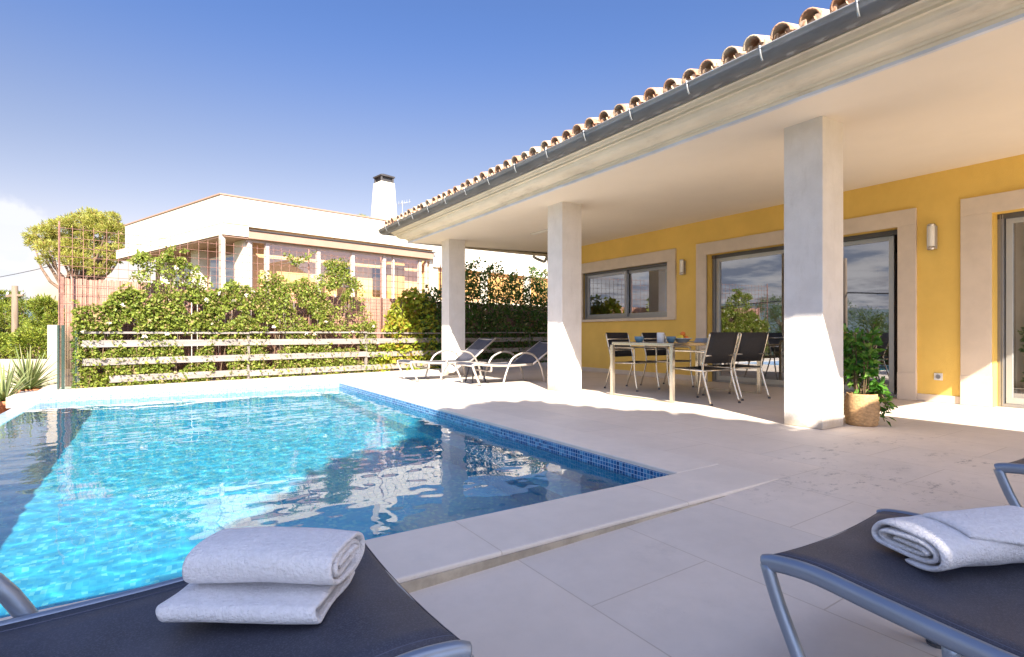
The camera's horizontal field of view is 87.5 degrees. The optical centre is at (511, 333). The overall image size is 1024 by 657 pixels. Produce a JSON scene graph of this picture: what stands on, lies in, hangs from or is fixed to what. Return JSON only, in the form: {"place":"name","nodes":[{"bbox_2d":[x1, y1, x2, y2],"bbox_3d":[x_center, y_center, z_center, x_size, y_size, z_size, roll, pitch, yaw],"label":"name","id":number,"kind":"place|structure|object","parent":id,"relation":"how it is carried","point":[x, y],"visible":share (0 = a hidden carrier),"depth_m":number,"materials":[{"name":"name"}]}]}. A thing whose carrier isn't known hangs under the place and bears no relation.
{"place":"outdoors","nodes":[
{"label":"outdoors","id":0,"kind":"place"},
{"bbox_2d":[0,263,61,276],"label":"overhead cable","id":1,"kind":"object","parent":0,"point":[23,272],"visible":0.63,"depth_m":25.13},
{"bbox_2d":[2,304,66,323],"bbox_3d":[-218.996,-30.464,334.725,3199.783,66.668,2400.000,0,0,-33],"label":"hills","id":2,"kind":"structure","parent":0,"point":[30,314],"depth_m":762.76,"materials":[{"name":"green plant"}]},
{"bbox_2d":[38,361,547,390],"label":"back path","id":3,"kind":"structure","parent":0,"point":[53,386],"depth_m":11.15,"materials":[{"name":"stone"}]},
{"bbox_2d":[57,325,79,389],"bbox_3d":[-7.249,0.370,8.753,0.274,1.000,1.069,0,0,-39],"label":"glass screen","id":4,"kind":"object","parent":3,"relation":"on","point":[62,356],"visible":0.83,"depth_m":8.32,"materials":[{"name":"green glass"}]},
{"bbox_2d":[60,277,196,386],"bbox_3d":[-6.691,0.095,9.429,1.982,2.050,0.060,0,0,-44],"label":"brushwood screen","id":5,"kind":"object","parent":3,"relation":"on","point":[75,288],"visible":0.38,"depth_m":9.03,"materials":[{"name":"wood"}]},
{"bbox_2d":[69,245,216,388],"bbox_3d":[-6.252,-0.311,9.199,2.118,2.494,0.557,0,0,-42],"label":"creeper","id":6,"kind":"object","parent":3,"relation":"on","point":[156,310],"visible":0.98,"depth_m":9.16,"materials":[{"name":"green plant"}]},
{"bbox_2d":[207,251,378,380],"bbox_3d":[-4.346,-0.402,11.012,3.488,2.654,0.624,0,0,-42],"label":"creeper","id":7,"kind":"object","parent":3,"relation":"on","point":[224,304],"visible":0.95,"depth_m":10.87,"materials":[{"name":"green plant"}]},
{"bbox_2d":[58,221,547,388],"bbox_3d":[-2.439,-0.330,13.014,13.145,2.900,0.037,0,0,-44],"label":"wire trellis","id":8,"kind":"object","parent":3,"relation":"on","point":[220,268],"visible":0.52,"depth_m":10.08,"materials":[{"name":"brown metal"}]},
{"bbox_2d":[77,331,547,386],"bbox_3d":[-2.270,0.413,12.996,12.950,0.914,0.100,0,0,-44],"label":"slat fence","id":9,"kind":"object","parent":3,"relation":"on","point":[187,359],"visible":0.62,"depth_m":10.39,"materials":[{"name":"white wood"}]},
{"bbox_2d":[198,289,547,378],"bbox_3d":[-1.902,0.125,14.074,11.440,1.990,0.060,0,0,-44],"label":"brushwood screen","id":10,"kind":"object","parent":3,"relation":"on","point":[374,305],"visible":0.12,"depth_m":12.19,"materials":[{"name":"wood"}]},
{"bbox_2d":[373,287,439,371],"bbox_3d":[-2.491,-0.090,12.766,0.545,2.157,1.873,0,0,44],"label":"shrub","id":11,"kind":"object","parent":3,"relation":"on","point":[399,319],"visible":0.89,"depth_m":12.73,"materials":[{"name":"green plant"}]},
{"bbox_2d":[415,257,547,368],"bbox_3d":[0.391,-0.626,15.598,7.635,3.169,0.650,0,0,-44],"label":"jasmine hedge","id":12,"kind":"object","parent":3,"relation":"on","point":[534,315],"visible":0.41,"depth_m":14.79,"materials":[{"name":"green plant"}]},
{"bbox_2d":[0,387,642,617],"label":"pool water","id":13,"kind":"structure","parent":0,"point":[99,498],"depth_m":3.60,"materials":[{"name":"teal liquid"}]},
{"bbox_2d":[0,0,831,304],"label":"sky","id":14,"kind":"structure","parent":0,"point":[134,109],"materials":[{"name":"blue"}]},
{"bbox_2d":[409,479,963,656],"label":"terrace apron","id":15,"kind":"object","parent":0,"point":[688,582],"visible":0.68,"depth_m":1.85,"materials":[{"name":"stone"}]},
{"bbox_2d":[0,543,473,656],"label":"sun lounger","id":16,"kind":"object","parent":15,"relation":"on","point":[376,609],"visible":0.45,"depth_m":1.05,"materials":[{"name":"black fabric"}]},
{"bbox_2d":[155,526,364,623],"bbox_3d":[-0.520,0.502,1.151,0.341,0.127,0.247,0,0,2],"label":"towel","id":17,"kind":"object","parent":16,"relation":"on","point":[275,575],"visible":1,"depth_m":1.09,"materials":[{"name":"white fabric"}]},
{"bbox_2d":[760,508,1023,656],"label":"sun lounger","id":18,"kind":"object","parent":15,"relation":"on","point":[975,611],"visible":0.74,"depth_m":1.19,"materials":[{"name":"black fabric"}]},
{"bbox_2d":[871,505,1023,571],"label":"towel","id":19,"kind":"object","parent":18,"relation":"on","point":[939,541],"visible":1,"depth_m":1.27,"materials":[{"name":"white fabric"}]},
{"bbox_2d":[993,458,1023,506],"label":"sun lounger","id":20,"kind":"object","parent":15,"relation":"on","point":[1000,470],"visible":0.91,"depth_m":2.15,"materials":[{"name":"silver metal"}]},
{"bbox_2d":[350,368,1023,512],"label":"terrace","id":21,"kind":"structure","parent":0,"point":[924,456],"depth_m":4.75,"materials":[{"name":"stone"}]},
{"bbox_2d":[397,337,495,381],"bbox_3d":[-1.245,0.479,10.335,1.818,0.793,0.711,0,0,-33],"label":"sun lounger","id":22,"kind":"object","parent":21,"relation":"on","point":[475,349],"visible":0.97,"depth_m":10.42,"materials":[{"name":"grey fabric"}]},
{"bbox_2d":[465,362,486,382],"bbox_3d":[-0.660,0.696,9.630,0.430,0.356,0.430,0,0,-33],"label":"side table","id":23,"kind":"object","parent":21,"relation":"on","point":[477,372],"visible":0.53,"depth_m":9.59,"materials":[{"name":"grey metal"}]},
{"bbox_2d":[454,341,547,385],"bbox_3d":[-0.055,0.509,9.560,1.861,0.731,0.711,0,0,-33],"label":"sun lounger","id":24,"kind":"object","parent":21,"relation":"on","point":[535,353],"visible":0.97,"depth_m":9.55,"materials":[{"name":"grey fabric"}]},
{"bbox_2d":[604,333,659,391],"bbox_3d":[1.882,0.429,8.408,0.566,0.890,0.687,0,0,-37],"label":"garden chair","id":25,"kind":"object","parent":21,"relation":"on","point":[622,350],"visible":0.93,"depth_m":8.53,"materials":[{"name":"metal"}]},
{"bbox_2d":[640,333,693,388],"bbox_3d":[2.546,0.429,8.806,0.566,0.890,0.687,0,0,-29],"label":"garden chair","id":26,"kind":"object","parent":21,"relation":"on","point":[661,350],"visible":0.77,"depth_m":8.93,"materials":[{"name":"fabric"}]},
{"bbox_2d":[610,341,760,402],"bbox_3d":[2.493,0.495,7.642,1.908,0.750,1.108,0,0,-33],"label":"dining table","id":27,"kind":"object","parent":21,"relation":"on","point":[697,345],"visible":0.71,"depth_m":7.53,"materials":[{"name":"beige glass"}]},
{"bbox_2d":[634,336,643,342],"bbox_3d":[1.784,0.084,7.501,0.136,0.085,0.136,0,0,-33],"label":"bowl","id":28,"kind":"object","parent":27,"relation":"on","point":[640,339],"visible":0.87,"depth_m":7.45,"materials":[{"name":"blue ceramic"}]},
{"bbox_2d":[657,332,664,342],"bbox_3d":[2.038,0.056,7.332,0.104,0.140,0.104,0,0,-33],"label":"candle jar","id":29,"kind":"object","parent":27,"relation":"on","point":[660,337],"visible":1,"depth_m":7.29,"materials":[{"name":"white glass"}]},
{"bbox_2d":[666,336,675,342],"bbox_3d":[2.214,0.084,7.447,0.136,0.085,0.136,0,0,-33],"label":"bowl","id":30,"kind":"object","parent":27,"relation":"on","point":[670,339],"visible":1,"depth_m":7.40,"materials":[{"name":"blue ceramic"}]},
{"bbox_2d":[675,338,691,342],"bbox_3d":[2.395,0.095,7.518,0.280,0.062,0.280,0,0,-33],"label":"fruit bowl","id":31,"kind":"object","parent":27,"relation":"on","point":[683,340],"visible":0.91,"depth_m":7.43,"materials":[{"name":"white ceramic"}]},
{"bbox_2d":[378,0,1023,429],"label":"villa","id":32,"kind":"object","parent":21,"relation":"on","point":[792,190],"visible":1,"depth_m":6.48,"materials":[{"name":"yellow paint"}]},
{"bbox_2d":[530,229,547,234],"bbox_3d":[0.581,-1.980,10.402,0.100,0.035,0.660,0,0,-33],"label":"ceiling lamp","id":33,"kind":"object","parent":32,"relation":"attached to","point":[539,232],"visible":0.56,"depth_m":10.40,"materials":[{"name":"white glass"}]},
{"bbox_2d":[584,262,666,319],"bbox_3d":[2.441,-0.855,11.444,0.164,1.066,2.520,0,0,-33],"label":"window","id":34,"kind":"structure","parent":32,"relation":"in","point":[660,266],"depth_m":11.42,"materials":[{"name":"metal"}]},
{"bbox_2d":[679,259,685,274],"bbox_3d":[3.185,-1.242,10.013,0.105,0.293,0.092,0,0,-33],"label":"wall lamp","id":35,"kind":"object","parent":32,"relation":"attached to","point":[682,267],"visible":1,"depth_m":9.97,"materials":[{"name":"metal"}]},
{"bbox_2d":[712,230,896,396],"bbox_3d":[4.507,-0.272,8.487,0.164,2.276,2.990,0,0,-33],"label":"sliding door","id":36,"kind":"structure","parent":32,"relation":"in","point":[883,236],"depth_m":8.64,"materials":[{"name":"metal"}]},
{"bbox_2d":[927,223,937,249],"bbox_3d":[5.310,-1.222,6.766,0.105,0.333,0.092,0,0,-33],"label":"wall lamp","id":37,"kind":"object","parent":32,"relation":"attached to","point":[932,236],"visible":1,"depth_m":6.74,"materials":[{"name":"metal"}]},
{"bbox_2d":[934,373,942,379],"bbox_3d":[5.376,0.545,6.744,0.018,0.090,0.090,0,0,-33],"label":"power socket","id":38,"kind":"object","parent":32,"relation":"attached to","point":[938,376],"visible":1,"depth_m":6.73,"materials":[{"name":"white plastic"}]},
{"bbox_2d":[997,211,1023,407],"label":"sliding door","id":39,"kind":"structure","parent":32,"relation":"in","point":[1006,221],"depth_m":6.34,"materials":[{"name":"metal"}]},
{"bbox_2d":[669,332,740,405],"bbox_3d":[2.457,0.429,6.836,0.566,0.890,0.687,0,0,-30],"label":"garden chair","id":40,"kind":"object","parent":21,"relation":"on","point":[720,347],"visible":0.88,"depth_m":6.62,"materials":[{"name":"fabric"}]},
{"bbox_2d":[702,332,770,400],"bbox_3d":[3.065,0.429,7.329,0.566,0.890,0.687,0,0,-27],"label":"garden chair","id":41,"kind":"object","parent":21,"relation":"on","point":[751,346],"visible":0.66,"depth_m":7.09,"materials":[{"name":"fabric"}]},
{"bbox_2d":[843,322,897,426],"bbox_3d":[3.371,0.384,5.107,0.461,0.980,0.498,0,0,-33],"label":"potted plant","id":42,"kind":"object","parent":21,"relation":"on","point":[864,408],"visible":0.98,"depth_m":5.03,"materials":[{"name":"green plant"}]},
{"bbox_2d":[695,338,707,341],"bbox_3d":[2.740,0.097,7.684,0.200,0.058,0.150,0,0,-33],"label":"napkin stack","id":43,"kind":"object","parent":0,"point":[701,339],"visible":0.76,"depth_m":7.62,"materials":[{"name":"fabric"}]},
{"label":"neighbour garden","id":44,"kind":"structure","parent":0,"visible":0},
{"bbox_2d":[5,286,23,344],"bbox_3d":[-18.590,-0.156,20.000,0.649,3.252,0.228,0,0,-6],"label":"utility pole","id":45,"kind":"object","parent":44,"relation":"on","point":[14,295],"visible":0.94,"depth_m":19.94,"materials":[{"name":"brown wood"}]},
{"bbox_2d":[0,289,32,357],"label":"pine tree","id":46,"kind":"object","parent":44,"relation":"on","point":[5,303],"visible":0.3,"depth_m":25.23,"materials":[{"name":"green plant"}]},
{"bbox_2d":[0,331,35,358],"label":"round shrub","id":47,"kind":"object","parent":44,"relation":"on","point":[2,334],"visible":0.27,"depth_m":16.96,"materials":[{"name":"green plant"}]},
{"bbox_2d":[5,298,38,358],"bbox_3d":[-20.521,0.257,23.007,2.013,3.625,4.470,0,0,-43],"label":"pine tree","id":48,"kind":"object","parent":44,"relation":"on","point":[22,317],"visible":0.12,"depth_m":22.71,"materials":[{"name":"green plant"}]},
{"bbox_2d":[0,325,46,358],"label":"round shrub","id":49,"kind":"object","parent":44,"relation":"on","point":[40,334],"visible":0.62,"depth_m":16.70,"materials":[{"name":"green plant"}]},
{"bbox_2d":[0,325,56,394],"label":"stone wall","id":50,"kind":"structure","parent":44,"relation":"on","point":[51,338],"depth_m":9.90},
{"bbox_2d":[1,344,56,393],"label":"agave","id":51,"kind":"object","parent":44,"relation":"on","point":[35,383],"visible":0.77,"depth_m":8.95,"materials":[{"name":"plant"}]},
{"bbox_2d":[20,293,66,355],"bbox_3d":[-19.231,0.184,22.070,1.733,3.773,4.263,0,0,-43],"label":"pine tree","id":52,"kind":"object","parent":44,"relation":"on","point":[44,310],"visible":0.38,"depth_m":21.30,"materials":[{"name":"green plant"}]},
{"bbox_2d":[21,207,124,306],"bbox_3d":[-19.683,-2.136,24.163,4.580,7.412,6.292,0,0,-33],"label":"pine tree","id":53,"kind":"object","parent":44,"relation":"on","point":[91,219],"visible":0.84,"depth_m":23.18,"materials":[{"name":"green plant"}]},
{"bbox_2d":[116,174,547,365],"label":"modern house","id":54,"kind":"structure","parent":44,"relation":"on","point":[236,221],"depth_m":18.53,"materials":[{"name":"paint"}]},
{"bbox_2d":[173,267,182,290],"bbox_3d":[-12.492,-1.805,19.995,0.786,1.550,0.054,0,0,37],"label":"window","id":55,"kind":"structure","parent":54,"relation":"in","point":[177,277],"depth_m":19.95,"materials":[{"name":"clear glass"}]},
{"bbox_2d":[184,263,190,284],"bbox_3d":[-11.716,-1.805,19.414,0.709,1.550,0.054,0,0,37],"label":"window","id":56,"kind":"structure","parent":54,"relation":"in","point":[187,269],"depth_m":19.49,"materials":[{"name":"clear glass"}]},
{"bbox_2d":[210,257,218,289],"bbox_3d":[-10.038,-1.805,18.159,0.864,1.550,0.054,0,0,37],"label":"window","id":57,"kind":"structure","parent":54,"relation":"in","point":[212,262],"depth_m":18.18,"materials":[{"name":"clear glass"}]},
{"bbox_2d":[225,254,233,294],"bbox_3d":[-9.204,-1.805,17.525,0.786,1.550,0.069,0,0,37],"label":"window","id":58,"kind":"structure","parent":54,"relation":"in","point":[229,272],"depth_m":17.55,"materials":[{"name":"clear glass"}]},
{"bbox_2d":[337,266,349,296],"bbox_3d":[-6.075,-1.880,19.457,0.589,1.100,0.049,0,0,-43],"label":"window","id":59,"kind":"structure","parent":54,"relation":"in","point":[339,291],"depth_m":19.34,"materials":[{"name":"clear glass"}]},
{"bbox_2d":[372,268,381,295],"bbox_3d":[-5.037,-1.955,20.411,0.609,1.050,0.049,0,0,-43],"label":"window","id":60,"kind":"structure","parent":54,"relation":"in","point":[375,290],"depth_m":20.28,"materials":[{"name":"clear glass"}]},
{"label":"ground","id":61,"kind":"structure","parent":0,"visible":0},
{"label":"pool shell","id":62,"kind":"structure","parent":61,"relation":"on","visible":0},
{"bbox_2d":[0,383,338,424],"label":"pool overflow edge","id":63,"kind":"object","parent":62,"relation":"attached to","point":[23,406],"visible":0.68,"depth_m":8.05,"materials":[{"name":"stone"}]},
{"bbox_2d":[0,377,779,620],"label":"pool coping","id":64,"kind":"object","parent":62,"relation":"on","point":[405,556],"visible":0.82,"depth_m":2.81,"materials":[{"name":"stone"}]},
{"bbox_2d":[399,496,724,592],"bbox_3d":[-0.489,0.976,1.825,4.720,0.188,0.008,0,0,-33],"label":"coping joint","id":65,"kind":"object","parent":64,"relation":"attached to","point":[413,585],"visible":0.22,"depth_m":2.12,"materials":[{"name":"beige stone"}]},
{"bbox_2d":[339,383,667,479],"bbox_3d":[-2.729,0.956,5.367,4.150,0.128,7.630,0,0,-33],"label":"pool tile band","id":66,"kind":"object","parent":62,"relation":"attached to","point":[639,472],"visible":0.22,"depth_m":4.60,"materials":[{"name":"tile"}]},
{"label":"planting bed","id":67,"kind":"structure","parent":0,"visible":0},
{"bbox_2d":[0,358,34,413],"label":"potted agave","id":68,"kind":"object","parent":67,"relation":"on","point":[5,388],"visible":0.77,"depth_m":7.58,"materials":[{"name":"plant"}]}
]}

